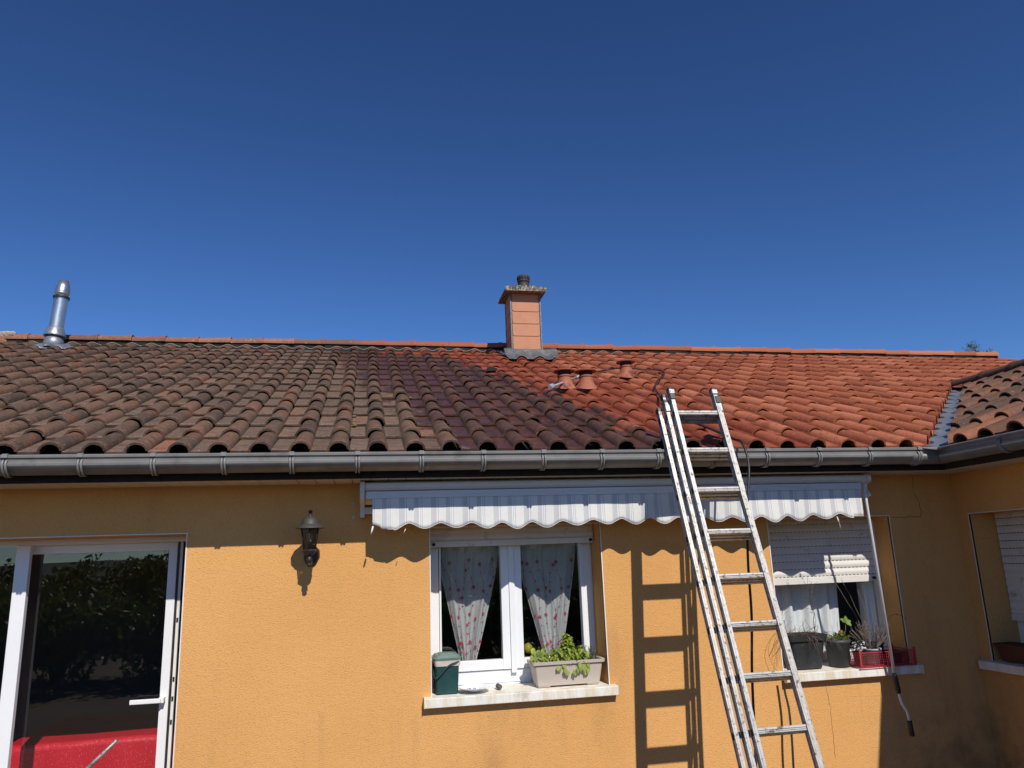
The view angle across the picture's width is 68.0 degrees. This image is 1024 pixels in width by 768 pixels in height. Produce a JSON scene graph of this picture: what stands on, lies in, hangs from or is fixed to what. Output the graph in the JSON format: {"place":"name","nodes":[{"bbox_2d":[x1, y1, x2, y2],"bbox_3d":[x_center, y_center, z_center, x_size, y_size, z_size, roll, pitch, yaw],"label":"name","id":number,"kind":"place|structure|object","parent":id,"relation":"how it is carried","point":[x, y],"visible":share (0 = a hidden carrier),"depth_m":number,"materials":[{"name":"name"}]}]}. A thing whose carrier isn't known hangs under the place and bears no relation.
{"place":"outdoors","nodes":[
{"label":"outdoors","id":0,"kind":"place"},
{"bbox_2d":[0,0,1023,358],"label":"sky","id":1,"kind":"structure","parent":0,"point":[793,174],"materials":[{"name":"blue"}]},
{"label":"ground","id":2,"kind":"structure","parent":0,"visible":0},
{"bbox_2d":[0,274,1023,767],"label":"house","id":3,"kind":"structure","parent":2,"relation":"on","point":[160,496],"depth_m":4.92,"materials":[{"name":"paint"}]},
{"bbox_2d":[10,712,175,767],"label":"sofa","id":4,"kind":"object","parent":3,"relation":"in","point":[81,742],"visible":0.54,"depth_m":5.01,"materials":[{"name":"red fabric"}]},
{"bbox_2d":[0,536,185,767],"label":"sliding door","id":5,"kind":"structure","parent":3,"relation":"in","point":[173,544],"depth_m":4.50,"materials":[{"name":"white plastic"}]},
{"bbox_2d":[86,739,118,767],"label":"metal pole","id":6,"kind":"object","parent":3,"relation":"attached to","point":[103,753],"visible":1,"depth_m":4.55,"materials":[{"name":"metal"}]},
{"bbox_2d":[295,510,324,566],"bbox_3d":[-1.181,0.905,4.441,0.170,0.325,0.260,0,-13,-11],"label":"wall lantern","id":7,"kind":"object","parent":3,"relation":"attached to","point":[309,526],"depth_m":4.37,"materials":[{"name":"metal"}]},
{"bbox_2d":[432,651,460,694],"bbox_3d":[-0.401,1.755,4.619,0.172,0.228,0.197,0,-13,-11],"label":"compost bin","id":8,"kind":"object","parent":3,"relation":"on","point":[445,667],"visible":0.98,"depth_m":4.55,"materials":[{"name":"green plastic"}]},
{"bbox_2d":[441,546,498,660],"bbox_3d":[-0.273,1.424,4.937,0.406,0.796,0.056,0,-13,-11],"label":"curtain","id":9,"kind":"object","parent":3,"relation":"hanging from","point":[468,577],"visible":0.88,"depth_m":4.96,"materials":[{"name":"white fabric"}]},
{"bbox_2d":[458,684,489,691],"bbox_3d":[-0.228,1.840,4.584,0.198,0.023,0.198,0,-13,-11],"label":"plate","id":10,"kind":"object","parent":3,"relation":"on","point":[473,687],"visible":1,"depth_m":4.62,"materials":[{"name":"ceramic"}]},
{"bbox_2d":[485,367,497,372],"bbox_3d":[-0.207,-0.141,7.585,0.116,0.048,0.090,0,-13,-11],"label":"tile fragment","id":11,"kind":"object","parent":3,"relation":"on","point":[491,370],"visible":0.99,"depth_m":7.55,"materials":[{"name":"grey tile"}]},
{"bbox_2d":[496,683,501,689],"bbox_3d":[-0.082,1.846,4.634,0.032,0.032,0.068,3,-14,-20],"label":"cork stub","id":12,"kind":"object","parent":3,"relation":"on","point":[498,686],"visible":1,"depth_m":4.61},
{"bbox_2d":[423,524,618,708],"bbox_3d":[0.022,1.424,4.808,1.187,1.060,0.346,0,-13,-11],"label":"window","id":13,"kind":"structure","parent":3,"relation":"in","point":[512,671],"depth_m":4.85,"materials":[{"name":"white plastic"}]},
{"bbox_2d":[524,643,532,653],"bbox_3d":[0.104,1.722,4.944,0.064,0.066,0.064,0,-13,-11],"label":"lemon","id":14,"kind":"object","parent":3,"relation":"on","point":[528,647],"visible":0.88,"depth_m":4.92,"materials":[{"name":"yellow food"}]},
{"bbox_2d":[520,543,574,652],"bbox_3d":[0.242,1.427,5.034,0.414,0.796,0.052,0,-13,-11],"label":"curtain","id":15,"kind":"object","parent":3,"relation":"hanging from","point":[546,575],"visible":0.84,"depth_m":5.06,"materials":[{"name":"white fabric"}]},
{"bbox_2d":[548,375,578,389],"bbox_3d":[0.510,-0.032,6.845,0.074,0.306,0.796,-10,-15,30],"label":"pressure washer lance","id":16,"kind":"object","parent":3,"relation":"on","point":[551,386],"visible":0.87,"depth_m":6.57,"materials":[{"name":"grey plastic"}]},
{"bbox_2d":[527,655,604,687],"bbox_3d":[0.338,1.798,4.745,0.464,0.151,0.188,0,-13,-11],"label":"planter box","id":17,"kind":"object","parent":3,"relation":"on","point":[545,674],"visible":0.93,"depth_m":4.67,"materials":[{"name":"beige plastic"}]},
{"bbox_2d":[530,633,590,675],"bbox_3d":[0.295,1.688,4.739,0.395,0.249,0.180,0,-13,-11],"label":"basil","id":18,"kind":"object","parent":17,"relation":"in","point":[566,651],"visible":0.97,"depth_m":4.70,"materials":[{"name":"green plant"}]},
{"bbox_2d":[575,646,595,658],"bbox_3d":[0.475,1.694,4.800,0.161,0.109,0.136,0,-13,-11],"label":"rosemary","id":19,"kind":"object","parent":17,"relation":"on","point":[591,654],"visible":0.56,"depth_m":4.79,"materials":[{"name":"green plant"}]},
{"bbox_2d":[360,473,870,534],"bbox_3d":[0.742,0.784,4.856,3.365,0.371,0.236,0,-13,-11],"label":"awning","id":20,"kind":"object","parent":3,"relation":"attached to","point":[512,503],"visible":0.94,"depth_m":4.72,"materials":[{"name":"fabric"}]},
{"bbox_2d":[863,487,914,736],"bbox_3d":[2.461,1.479,5.002,0.200,1.586,0.061,8,-16,-37],"label":"crank handle","id":21,"kind":"object","parent":20,"relation":"hanging from","point":[898,692],"visible":1,"depth_m":4.97,"materials":[{"name":"metal"}]},
{"bbox_2d":[595,367,756,765],"bbox_3d":[1.190,1.206,5.794,0.874,3.704,3.906,-2,-13,0],"label":"hose","id":22,"kind":"object","parent":3,"relation":"on","point":[748,571],"visible":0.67,"depth_m":4.39,"materials":[{"name":"black rubber"}]},
{"bbox_2d":[768,632,780,670],"bbox_3d":[1.712,1.715,4.900,0.124,0.262,0.056,-2,-13,0],"label":"withered vine","id":23,"kind":"object","parent":3,"relation":"hanging from","point":[772,649],"visible":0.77,"depth_m":4.91,"materials":[{"name":"brown plant"}]},
{"bbox_2d":[782,680,794,767],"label":"strap","id":24,"kind":"object","parent":3,"relation":"hanging from","point":[790,723],"visible":0.88,"depth_m":4.76,"materials":[{"name":"fabric"}]},
{"bbox_2d":[782,632,827,669],"bbox_3d":[1.937,1.783,5.074,0.292,0.212,0.232,0,-13,-11],"label":"plant pot","id":25,"kind":"object","parent":3,"relation":"on","point":[806,654],"visible":0.73,"depth_m":4.98,"materials":[{"name":"black plastic"}]},
{"bbox_2d":[780,579,841,653],"bbox_3d":[1.957,1.533,5.057,0.383,0.489,0.235,0,-13,-11],"label":"dead plant","id":26,"kind":"object","parent":25,"relation":"in","point":[806,632],"visible":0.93,"depth_m":5.07,"materials":[{"name":"brown plant"}]},
{"bbox_2d":[775,583,839,649],"bbox_3d":[2.059,1.469,5.461,0.680,0.930,0.045,0,-13,-11],"label":"curtain","id":27,"kind":"object","parent":3,"relation":"hanging from","point":[797,605],"visible":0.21,"depth_m":5.45,"materials":[{"name":"white fabric"}]},
{"bbox_2d":[824,638,850,666],"bbox_3d":[2.185,1.798,5.082,0.172,0.168,0.172,0,-13,-11],"label":"plant pot","id":28,"kind":"object","parent":3,"relation":"on","point":[836,656],"visible":0.82,"depth_m":5.02,"materials":[{"name":"grey plastic"}]},
{"bbox_2d":[826,616,851,640],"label":"weeds","id":29,"kind":"object","parent":28,"relation":"on","point":[839,636],"visible":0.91,"depth_m":5.09,"materials":[{"name":"green plant"}]},
{"bbox_2d":[767,518,924,683],"bbox_3d":[2.188,1.460,5.280,0.995,1.053,0.466,0,-13,-11],"label":"window","id":30,"kind":"structure","parent":3,"relation":"in","point":[819,551],"depth_m":5.36,"materials":[{"name":"white plastic"}]},
{"bbox_2d":[850,643,916,668],"bbox_3d":[2.457,1.827,5.106,0.417,0.116,0.232,0,-13,-11],"label":"crate","id":31,"kind":"object","parent":3,"relation":"on","point":[885,664],"visible":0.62,"depth_m":5.02,"materials":[{"name":"red plastic"}]},
{"bbox_2d":[850,638,866,666],"bbox_3d":[2.313,1.783,5.036,0.095,0.189,0.123,0,-13,-11],"label":"pebble heap","id":32,"kind":"object","parent":31,"relation":"in","point":[859,644],"visible":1,"depth_m":5.03,"materials":[{"name":"stone"}]},
{"bbox_2d":[863,647,881,664],"bbox_3d":[2.411,1.817,5.068,0.120,0.101,0.120,0,-13,-11],"label":"plant pot","id":33,"kind":"object","parent":31,"relation":"in","point":[875,660],"visible":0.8,"depth_m":5.03,"materials":[{"name":"grey plastic"}]},
{"bbox_2d":[835,579,905,648],"bbox_3d":[2.452,1.552,5.138,0.440,0.463,0.223,0,-13,-11],"label":"dried lavender","id":34,"kind":"object","parent":33,"relation":"in","point":[876,644],"visible":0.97,"depth_m":5.10,"materials":[{"name":"plant"}]},
{"bbox_2d":[868,641,883,661],"bbox_3d":[2.484,1.822,5.165,0.110,0.131,0.110,0,-13,-11],"label":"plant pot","id":35,"kind":"object","parent":31,"relation":"in","point":[882,650],"visible":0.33,"depth_m":5.13,"materials":[{"name":"black plastic"}]},
{"bbox_2d":[884,649,903,662],"bbox_3d":[2.582,1.840,5.133,0.136,0.074,0.136,0,-13,-11],"label":"plant pot","id":36,"kind":"object","parent":31,"relation":"in","point":[899,657],"visible":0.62,"depth_m":5.08,"materials":[{"name":"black plastic"}]},
{"bbox_2d":[978,511,1023,675],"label":"window","id":37,"kind":"structure","parent":3,"relation":"in","point":[1010,525],"depth_m":5.15,"materials":[{"name":"white plastic"}]},
{"bbox_2d":[993,642,1023,663],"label":"planter box","id":38,"kind":"object","parent":3,"relation":"on","point":[1011,651],"visible":1,"depth_m":4.96,"materials":[{"name":"brown plastic"}]},
{"bbox_2d":[655,387,824,767],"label":"extension ladder","id":39,"kind":"object","parent":2,"relation":"on","point":[706,537],"visible":1,"depth_m":4.14,"materials":[{"name":"metal"}]},
{"bbox_2d":[962,341,992,351],"bbox_3d":[16.332,2.732,25.663,3.375,8.667,3.819,0,-13,-11],"label":"tree","id":40,"kind":"object","parent":2,"relation":"on","point":[971,346],"visible":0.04,"depth_m":26.44,"materials":[{"name":"green plant"}]}
]}

